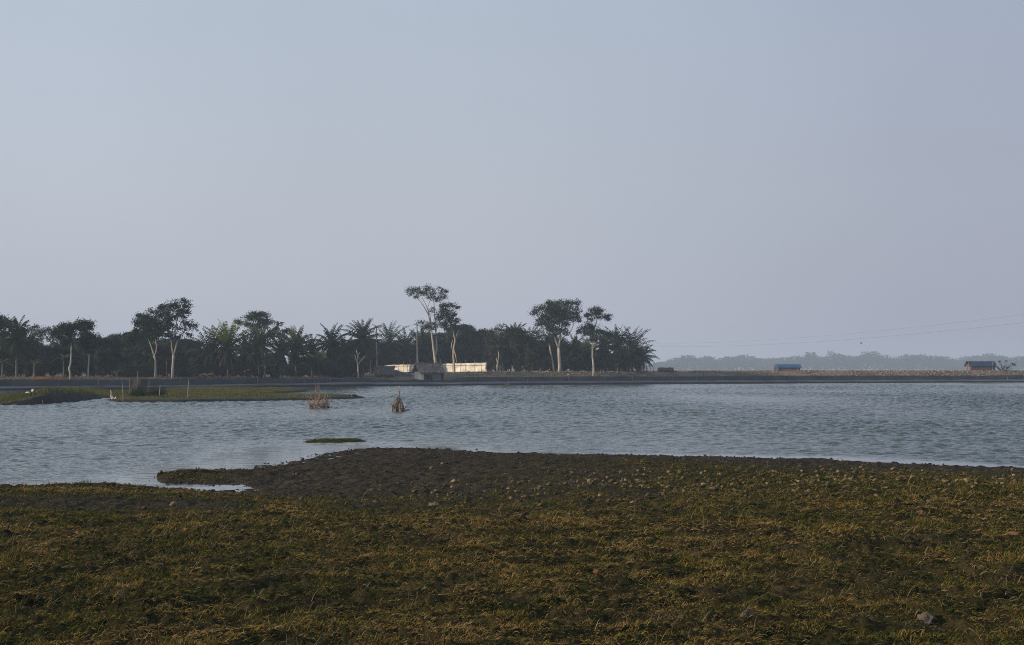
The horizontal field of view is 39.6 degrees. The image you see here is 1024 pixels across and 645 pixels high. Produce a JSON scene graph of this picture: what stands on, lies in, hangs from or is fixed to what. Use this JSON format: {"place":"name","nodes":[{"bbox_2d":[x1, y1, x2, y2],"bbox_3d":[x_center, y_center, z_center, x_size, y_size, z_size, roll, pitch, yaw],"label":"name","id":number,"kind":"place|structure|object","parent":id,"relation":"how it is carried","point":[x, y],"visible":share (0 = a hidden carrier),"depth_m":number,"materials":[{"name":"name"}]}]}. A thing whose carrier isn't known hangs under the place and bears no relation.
{"place":"outdoors","nodes":[
{"label":"outdoors","id":0,"kind":"place"},
{"bbox_2d":[0,389,128,404],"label":"mud island","id":1,"kind":"structure","parent":0,"point":[54,397],"depth_m":104.70,"materials":[{"name":"brown soil"}]},
{"bbox_2d":[0,386,363,442],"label":"island grass","id":2,"kind":"structure","parent":0,"point":[84,390],"depth_m":121.77,"materials":[{"name":"green plant"}]},
{"bbox_2d":[108,387,364,402],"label":"grassy spit","id":3,"kind":"structure","parent":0,"point":[184,400],"depth_m":112.89,"materials":[{"name":"green plant"}]},
{"bbox_2d":[129,378,148,393],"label":"net screen","id":4,"kind":"object","parent":3,"relation":"on","point":[140,381],"visible":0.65,"depth_m":123.90,"materials":[{"name":"black fabric"}]},
{"bbox_2d":[127,383,150,396],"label":"bush","id":5,"kind":"object","parent":3,"relation":"on","point":[139,391],"visible":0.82,"depth_m":115.64,"materials":[{"name":"green plant"}]},
{"bbox_2d":[145,384,167,395],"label":"bush","id":6,"kind":"object","parent":3,"relation":"on","point":[156,392],"visible":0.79,"depth_m":117.63,"materials":[{"name":"green plant"}]},
{"bbox_2d":[0,447,1023,644],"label":"shore","id":7,"kind":"structure","parent":0,"point":[387,458],"depth_m":14.90,"materials":[{"name":"brown soil"}]},
{"bbox_2d":[0,461,1019,630],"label":"pebbles","id":8,"kind":"object","parent":7,"relation":"on","point":[589,481],"visible":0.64,"depth_m":25.80,"materials":[{"name":"grey stone"}]},
{"bbox_2d":[26,447,1017,512],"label":"mud lumps","id":9,"kind":"object","parent":7,"relation":"on","point":[390,511],"visible":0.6,"depth_m":32.16,"materials":[{"name":"brown soil"}]},
{"bbox_2d":[917,611,936,624],"bbox_3d":[3.079,2.213,10.551,0.161,0.142,0.181,6,-6,-9],"label":"stone","id":10,"kind":"object","parent":7,"relation":"on","point":[929,618],"visible":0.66,"depth_m":10.51,"materials":[{"name":"grey stone"}]},
{"bbox_2d":[0,382,1023,492],"bbox_3d":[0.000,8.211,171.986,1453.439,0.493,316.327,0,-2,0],"label":"water","id":11,"kind":"structure","parent":0,"point":[975,424],"depth_m":62.16,"materials":[{"name":"grey liquid"}]},
{"bbox_2d":[305,381,337,408],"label":"brush pile","id":12,"kind":"object","parent":11,"relation":"in","point":[325,404],"visible":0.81,"depth_m":91.14,"materials":[{"name":"brown wood"}]},
{"bbox_2d":[391,386,413,411],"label":"brush pile","id":13,"kind":"object","parent":11,"relation":"in","point":[397,406],"visible":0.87,"depth_m":84.46,"materials":[{"name":"brown plant"}]},
{"bbox_2d":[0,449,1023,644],"bbox_3d":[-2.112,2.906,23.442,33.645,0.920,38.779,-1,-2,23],"label":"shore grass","id":14,"kind":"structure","parent":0,"point":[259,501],"depth_m":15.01,"materials":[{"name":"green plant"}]},
{"bbox_2d":[0,370,1023,389],"bbox_3d":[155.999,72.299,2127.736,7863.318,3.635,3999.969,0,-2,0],"label":"dike and field","id":15,"kind":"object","parent":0,"point":[734,373],"visible":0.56,"depth_m":236.31,"materials":[{"name":"green plant"}]},
{"bbox_2d":[0,312,13,346],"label":"broadleaf tree","id":16,"kind":"object","parent":15,"relation":"on","point":[2,317],"visible":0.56,"depth_m":182.51,"materials":[{"name":"green plant"}]},
{"bbox_2d":[4,358,24,376],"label":"tree","id":17,"kind":"object","parent":15,"relation":"on","point":[11,369],"visible":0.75,"depth_m":186.51,"materials":[{"name":"green plant"}]},
{"bbox_2d":[0,315,43,376],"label":"palm tree","id":18,"kind":"object","parent":15,"relation":"on","point":[16,339],"visible":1,"depth_m":179.84,"materials":[{"name":"green plant"}]},
{"bbox_2d":[9,331,44,376],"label":"palm tree","id":19,"kind":"object","parent":15,"relation":"on","point":[25,358],"visible":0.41,"depth_m":186.78,"materials":[{"name":"green plant"}]},
{"bbox_2d":[21,354,36,376],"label":"tree","id":20,"kind":"object","parent":15,"relation":"on","point":[30,364],"visible":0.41,"depth_m":190.64,"materials":[{"name":"green plant"}]},
{"bbox_2d":[29,359,53,376],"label":"tree","id":21,"kind":"object","parent":15,"relation":"on","point":[45,366],"visible":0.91,"depth_m":185.37,"materials":[{"name":"green plant"}]},
{"bbox_2d":[35,343,51,374],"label":"tree","id":22,"kind":"object","parent":15,"relation":"on","point":[42,350],"visible":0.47,"depth_m":196.04,"materials":[{"name":"green plant"}]},
{"bbox_2d":[30,323,60,347],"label":"broadleaf tree","id":23,"kind":"object","parent":15,"relation":"on","point":[40,334],"visible":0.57,"depth_m":190.56,"materials":[{"name":"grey plant"}]},
{"bbox_2d":[42,347,62,376],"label":"tree","id":24,"kind":"object","parent":15,"relation":"on","point":[51,355],"visible":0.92,"depth_m":187.50,"materials":[{"name":"green plant"}]},
{"bbox_2d":[55,347,77,376],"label":"tree","id":25,"kind":"object","parent":15,"relation":"on","point":[66,351],"visible":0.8,"depth_m":188.17,"materials":[{"name":"green plant"}]},
{"bbox_2d":[48,317,96,378],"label":"broadleaf tree","id":26,"kind":"object","parent":15,"relation":"on","point":[65,331],"visible":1,"depth_m":179.42,"materials":[{"name":"green plant"}]},
{"bbox_2d":[68,354,87,376],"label":"tree","id":27,"kind":"object","parent":15,"relation":"on","point":[79,360],"visible":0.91,"depth_m":188.21,"materials":[{"name":"green plant"}]},
{"bbox_2d":[80,348,96,375],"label":"tree","id":28,"kind":"object","parent":15,"relation":"on","point":[91,365],"visible":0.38,"depth_m":195.22,"materials":[{"name":"green plant"}]},
{"bbox_2d":[74,331,104,378],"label":"broadleaf tree","id":29,"kind":"object","parent":15,"relation":"on","point":[88,340],"visible":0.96,"depth_m":181.95,"materials":[{"name":"green plant"}]},
{"bbox_2d":[96,337,116,376],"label":"tree","id":30,"kind":"object","parent":15,"relation":"on","point":[110,340],"visible":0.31,"depth_m":204.62,"materials":[{"name":"green plant"}]},
{"bbox_2d":[107,332,123,374],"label":"tree","id":31,"kind":"object","parent":15,"relation":"on","point":[117,336],"visible":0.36,"depth_m":206.62,"materials":[{"name":"green plant"}]},
{"bbox_2d":[116,331,151,372],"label":"tree","id":32,"kind":"object","parent":15,"relation":"on","point":[128,338],"visible":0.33,"depth_m":204.29,"materials":[{"name":"green plant"}]},
{"bbox_2d":[112,355,164,376],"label":"shrub","id":33,"kind":"object","parent":15,"relation":"on","point":[142,369],"visible":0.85,"depth_m":192.10,"materials":[{"name":"green plant"}]},
{"bbox_2d":[129,311,167,378],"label":"broadleaf tree","id":34,"kind":"object","parent":15,"relation":"on","point":[147,325],"visible":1,"depth_m":188.01,"materials":[{"name":"green plant"}]},
{"bbox_2d":[156,358,171,376],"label":"tree","id":35,"kind":"object","parent":15,"relation":"on","point":[162,362],"visible":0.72,"depth_m":198.50,"materials":[{"name":"green plant"}]},
{"bbox_2d":[161,341,181,371],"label":"tree","id":36,"kind":"object","parent":15,"relation":"on","point":[165,351],"visible":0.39,"depth_m":209.02,"materials":[{"name":"green plant"}]},
{"bbox_2d":[145,297,199,378],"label":"broadleaf tree","id":37,"kind":"object","parent":15,"relation":"on","point":[166,314],"visible":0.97,"depth_m":189.96,"materials":[{"name":"green plant"}]},
{"bbox_2d":[168,350,187,376],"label":"tree","id":38,"kind":"object","parent":15,"relation":"on","point":[180,360],"visible":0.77,"depth_m":197.81,"materials":[{"name":"green plant"}]},
{"bbox_2d":[165,338,193,375],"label":"tree","id":39,"kind":"object","parent":15,"relation":"on","point":[184,347],"visible":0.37,"depth_m":208.98,"materials":[{"name":"green plant"}]},
{"bbox_2d":[174,365,200,376],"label":"shrub","id":40,"kind":"object","parent":15,"relation":"on","point":[186,372],"visible":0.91,"depth_m":196.04,"materials":[{"name":"green plant"}]},
{"bbox_2d":[185,325,235,376],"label":"palm tree","id":41,"kind":"object","parent":15,"relation":"on","point":[208,351],"visible":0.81,"depth_m":203.27,"materials":[{"name":"green plant"}]},
{"bbox_2d":[196,318,255,377],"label":"palm tree","id":42,"kind":"object","parent":15,"relation":"on","point":[225,340],"visible":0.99,"depth_m":202.65,"materials":[{"name":"green plant"}]},
{"bbox_2d":[229,363,245,376],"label":"tree","id":43,"kind":"object","parent":15,"relation":"on","point":[235,370],"visible":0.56,"depth_m":211.23,"materials":[{"name":"green plant"}]},
{"bbox_2d":[232,330,264,376],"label":"palm tree","id":44,"kind":"object","parent":15,"relation":"on","point":[248,363],"visible":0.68,"depth_m":211.02,"materials":[{"name":"green plant"}]},
{"bbox_2d":[238,322,283,376],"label":"palm tree","id":45,"kind":"object","parent":15,"relation":"on","point":[260,346],"visible":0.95,"depth_m":210.38,"materials":[{"name":"green plant"}]},
{"bbox_2d":[234,310,291,376],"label":"broadleaf tree","id":46,"kind":"object","parent":15,"relation":"on","point":[262,323],"visible":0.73,"depth_m":217.80,"materials":[{"name":"green plant"}]},
{"bbox_2d":[260,350,291,378],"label":"palm tree","id":47,"kind":"object","parent":15,"relation":"on","point":[275,365],"visible":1,"depth_m":208.92,"materials":[{"name":"green plant"}]},
{"bbox_2d":[265,332,300,376],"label":"palm tree","id":48,"kind":"object","parent":15,"relation":"on","point":[276,349],"visible":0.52,"depth_m":217.35,"materials":[{"name":"green plant"}]},
{"bbox_2d":[276,325,320,377],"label":"palm tree","id":49,"kind":"object","parent":15,"relation":"on","point":[295,345],"visible":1,"depth_m":214.92,"materials":[{"name":"green plant"}]},
{"bbox_2d":[289,363,308,376],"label":"tree","id":50,"kind":"object","parent":15,"relation":"on","point":[301,371],"visible":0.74,"depth_m":220.22,"materials":[{"name":"green plant"}]},
{"bbox_2d":[298,333,331,376],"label":"palm tree","id":51,"kind":"object","parent":15,"relation":"on","point":[312,345],"visible":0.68,"depth_m":217.28,"materials":[{"name":"green plant"}]},
{"bbox_2d":[306,349,333,376],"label":"palm tree","id":52,"kind":"object","parent":15,"relation":"on","point":[320,361],"visible":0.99,"depth_m":214.15,"materials":[{"name":"green plant"}]},
{"bbox_2d":[315,323,352,370],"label":"palm tree","id":53,"kind":"object","parent":15,"relation":"on","point":[335,345],"visible":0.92,"depth_m":220.36,"materials":[{"name":"green plant"}]},
{"bbox_2d":[326,333,360,367],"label":"palm tree","id":54,"kind":"object","parent":15,"relation":"on","point":[346,349],"visible":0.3,"depth_m":224.32,"materials":[{"name":"green plant"}]},
{"bbox_2d":[329,351,366,376],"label":"shrub","id":55,"kind":"object","parent":15,"relation":"on","point":[350,365],"visible":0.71,"depth_m":217.72,"materials":[{"name":"green plant"}]},
{"bbox_2d":[340,318,385,375],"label":"palm tree","id":56,"kind":"object","parent":15,"relation":"on","point":[362,341],"visible":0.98,"depth_m":224.32,"materials":[{"name":"green plant"}]},
{"bbox_2d":[360,350,378,374],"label":"young tree","id":57,"kind":"object","parent":15,"relation":"on","point":[366,355],"visible":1,"depth_m":223.13,"materials":[{"name":"green plant"}]},
{"bbox_2d":[366,340,381,373],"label":"tree","id":58,"kind":"object","parent":15,"relation":"on","point":[374,361],"visible":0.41,"depth_m":263.47,"materials":[{"name":"green plant"}]},
{"bbox_2d":[370,340,388,370],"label":"tree","id":59,"kind":"object","parent":15,"relation":"on","point":[382,356],"visible":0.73,"depth_m":263.98,"materials":[{"name":"green plant"}]},
{"bbox_2d":[374,365,395,377],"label":"thatched shed","id":60,"kind":"structure","parent":15,"relation":"on","point":[385,371],"depth_m":221.82,"materials":[{"name":"wicker"}]},
{"bbox_2d":[372,322,411,354],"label":"palm tree","id":61,"kind":"object","parent":15,"relation":"on","point":[389,339],"visible":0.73,"depth_m":267.41,"materials":[{"name":"green plant"}]},
{"bbox_2d":[391,340,413,364],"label":"tree","id":62,"kind":"object","parent":15,"relation":"on","point":[399,347],"visible":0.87,"depth_m":265.91,"materials":[{"name":"green plant"}]},
{"bbox_2d":[392,327,419,348],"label":"palm tree","id":63,"kind":"object","parent":15,"relation":"on","point":[400,336],"visible":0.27,"depth_m":270.44,"materials":[{"name":"green plant"}]},
{"bbox_2d":[403,344,414,372],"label":"tree","id":64,"kind":"object","parent":15,"relation":"on","point":[407,347],"visible":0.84,"depth_m":266.56,"materials":[{"name":"green plant"}]},
{"bbox_2d":[414,336,431,362],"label":"tree","id":65,"kind":"object","parent":15,"relation":"on","point":[423,346],"visible":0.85,"depth_m":267.80,"materials":[{"name":"green plant"}]},
{"bbox_2d":[409,325,440,356],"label":"palm tree","id":66,"kind":"object","parent":15,"relation":"on","point":[422,333],"visible":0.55,"depth_m":270.06,"materials":[{"name":"green plant"}]},
{"bbox_2d":[404,283,448,362],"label":"broadleaf tree","id":67,"kind":"object","parent":15,"relation":"on","point":[429,325],"visible":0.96,"depth_m":259.40,"materials":[{"name":"green plant"}]},
{"bbox_2d":[412,363,445,379],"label":"thatched hut","id":68,"kind":"object","parent":15,"relation":"on","point":[433,371],"visible":1,"depth_m":219.94,"materials":[{"name":"wicker"}]},
{"bbox_2d":[385,359,486,372],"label":"cloth fence","id":69,"kind":"object","parent":15,"relation":"on","point":[465,367],"visible":0.54,"depth_m":242.57,"materials":[{"name":"beige fabric"}]},
{"bbox_2d":[429,340,446,363],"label":"tree","id":70,"kind":"object","parent":15,"relation":"on","point":[441,352],"visible":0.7,"depth_m":268.49,"materials":[{"name":"green plant"}]},
{"bbox_2d":[432,301,460,372],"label":"broadleaf tree","id":71,"kind":"object","parent":15,"relation":"on","point":[445,325],"visible":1,"depth_m":234.40,"materials":[{"name":"green plant"}]},
{"bbox_2d":[443,329,463,363],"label":"tree","id":72,"kind":"object","parent":15,"relation":"on","point":[449,336],"visible":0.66,"depth_m":269.35,"materials":[{"name":"green plant"}]},
{"bbox_2d":[445,323,476,362],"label":"tree","id":73,"kind":"object","parent":15,"relation":"on","point":[465,330],"visible":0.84,"depth_m":269.85,"materials":[{"name":"green plant"}]},
{"bbox_2d":[469,330,481,362],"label":"tree","id":74,"kind":"object","parent":15,"relation":"on","point":[478,349],"visible":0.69,"depth_m":271.59,"materials":[{"name":"green plant"}]},
{"bbox_2d":[472,333,489,362],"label":"tree","id":75,"kind":"object","parent":15,"relation":"on","point":[482,352],"visible":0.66,"depth_m":271.52,"materials":[{"name":"green plant"}]},
{"bbox_2d":[478,327,495,371],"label":"tree","id":76,"kind":"object","parent":15,"relation":"on","point":[482,330],"visible":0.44,"depth_m":272.37,"materials":[{"name":"green plant"}]},
{"bbox_2d":[480,333,505,370],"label":"tree","id":77,"kind":"object","parent":15,"relation":"on","point":[493,354],"visible":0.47,"depth_m":248.45,"materials":[{"name":"green plant"}]},
{"bbox_2d":[481,322,516,371],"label":"broadleaf tree","id":78,"kind":"object","parent":15,"relation":"on","point":[501,339],"visible":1,"depth_m":231.44,"materials":[{"name":"green plant"}]},
{"bbox_2d":[494,345,514,370],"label":"tree","id":79,"kind":"object","parent":15,"relation":"on","point":[506,358],"visible":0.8,"depth_m":238.91,"materials":[{"name":"green plant"}]},
{"bbox_2d":[0,370,1020,379],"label":"dike weeds","id":80,"kind":"object","parent":15,"relation":"on","point":[374,378],"visible":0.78,"depth_m":219.16,"materials":[{"name":"green plant"}]},
{"bbox_2d":[0,374,1023,385],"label":"net fence","id":81,"kind":"object","parent":15,"relation":"on","point":[50,382],"visible":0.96,"depth_m":222.23,"materials":[{"name":"fabric"}]},
{"bbox_2d":[500,322,530,371],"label":"palm tree","id":82,"kind":"object","parent":15,"relation":"on","point":[515,335],"visible":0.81,"depth_m":245.87,"materials":[{"name":"green plant"}]},
{"bbox_2d":[510,343,525,371],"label":"tree","id":83,"kind":"object","parent":15,"relation":"on","point":[518,349],"visible":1,"depth_m":239.19,"materials":[{"name":"green plant"}]},
{"bbox_2d":[514,326,545,371],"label":"palm tree","id":84,"kind":"object","parent":15,"relation":"on","point":[529,342],"visible":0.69,"depth_m":245.36,"materials":[{"name":"green plant"}]},
{"bbox_2d":[524,347,541,371],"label":"tree","id":85,"kind":"object","parent":15,"relation":"on","point":[531,357],"visible":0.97,"depth_m":242.12,"materials":[{"name":"green plant"}]},
{"bbox_2d":[535,356,547,370],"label":"tree","id":86,"kind":"object","parent":15,"relation":"on","point":[543,359],"visible":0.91,"depth_m":244.76,"materials":[{"name":"green plant"}]},
{"bbox_2d":[529,328,558,371],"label":"broadleaf tree","id":87,"kind":"object","parent":15,"relation":"on","point":[539,335],"visible":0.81,"depth_m":240.52,"materials":[{"name":"green plant"}]},
{"bbox_2d":[545,355,557,370],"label":"tree","id":88,"kind":"object","parent":15,"relation":"on","point":[549,361],"visible":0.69,"depth_m":244.74,"materials":[{"name":"green plant"}]},
{"bbox_2d":[526,298,582,372],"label":"broadleaf tree","id":89,"kind":"object","parent":15,"relation":"on","point":[555,311],"visible":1,"depth_m":236.14,"materials":[{"name":"green plant"}]},
{"bbox_2d":[549,336,567,370],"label":"tree","id":90,"kind":"object","parent":15,"relation":"on","point":[554,349],"visible":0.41,"depth_m":254.85,"materials":[{"name":"green plant"}]},
{"bbox_2d":[555,360,571,370],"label":"tree","id":91,"kind":"object","parent":15,"relation":"on","point":[564,367],"visible":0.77,"depth_m":242.28,"materials":[{"name":"green plant"}]},
{"bbox_2d":[557,333,586,370],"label":"palm tree","id":92,"kind":"object","parent":15,"relation":"on","point":[572,346],"visible":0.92,"depth_m":246.75,"materials":[{"name":"green plant"}]},
{"bbox_2d":[570,357,584,370],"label":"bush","id":93,"kind":"object","parent":15,"relation":"on","point":[578,364],"visible":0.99,"depth_m":244.29,"materials":[{"name":"green plant"}]},
{"bbox_2d":[569,335,601,370],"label":"palm tree","id":94,"kind":"object","parent":15,"relation":"on","point":[584,347],"visible":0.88,"depth_m":246.16,"materials":[{"name":"green plant"}]},
{"bbox_2d":[583,352,597,370],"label":"tree","id":95,"kind":"object","parent":15,"relation":"on","point":[589,363],"visible":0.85,"depth_m":246.29,"materials":[{"name":"green plant"}]},
{"bbox_2d":[576,306,616,375],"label":"broadleaf tree","id":96,"kind":"object","parent":15,"relation":"on","point":[590,328],"visible":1,"depth_m":236.93,"materials":[{"name":"green plant"}]},
{"bbox_2d":[590,331,616,370],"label":"palm tree","id":97,"kind":"object","parent":15,"relation":"on","point":[602,348],"visible":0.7,"depth_m":249.58,"materials":[{"name":"green plant"}]},
{"bbox_2d":[599,324,642,370],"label":"palm tree","id":98,"kind":"object","parent":15,"relation":"on","point":[615,344],"visible":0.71,"depth_m":248.13,"materials":[{"name":"green plant"}]},
{"bbox_2d":[606,343,644,372],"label":"palm tree","id":99,"kind":"object","parent":15,"relation":"on","point":[624,364],"visible":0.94,"depth_m":244.98,"materials":[{"name":"green plant"}]},
{"bbox_2d":[608,326,655,370],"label":"palm tree","id":100,"kind":"object","parent":15,"relation":"on","point":[628,333],"visible":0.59,"depth_m":247.97,"materials":[{"name":"green plant"}]},
{"bbox_2d":[625,340,659,371],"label":"palm tree","id":101,"kind":"object","parent":15,"relation":"on","point":[641,353],"visible":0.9,"depth_m":246.83,"materials":[{"name":"green plant"}]},
{"bbox_2d":[467,370,1022,376],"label":"dike rubble","id":102,"kind":"object","parent":15,"relation":"on","point":[881,371],"visible":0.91,"depth_m":263.00,"materials":[{"name":"grey stone"}]},
{"bbox_2d":[773,362,801,371],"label":"tarpaulin hut","id":103,"kind":"object","parent":15,"relation":"on","point":[787,367],"visible":0.96,"depth_m":262.83,"materials":[{"name":"blue plastic"}]},
{"bbox_2d":[617,350,1023,369],"bbox_3d":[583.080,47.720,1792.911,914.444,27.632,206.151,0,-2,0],"label":"wood","id":104,"kind":"object","parent":15,"relation":"on","point":[875,360],"visible":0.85,"depth_m":1745.31,"materials":[{"name":"green plant"}]},
{"bbox_2d":[964,361,996,370],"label":"tarpaulin hut","id":105,"kind":"object","parent":15,"relation":"on","point":[980,365],"visible":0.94,"depth_m":282.02,"materials":[{"name":"blue plastic"}]},
{"bbox_2d":[0,0,1023,369],"label":"sky","id":106,"kind":"structure","parent":0,"point":[693,173],"materials":[{"name":"blue"}]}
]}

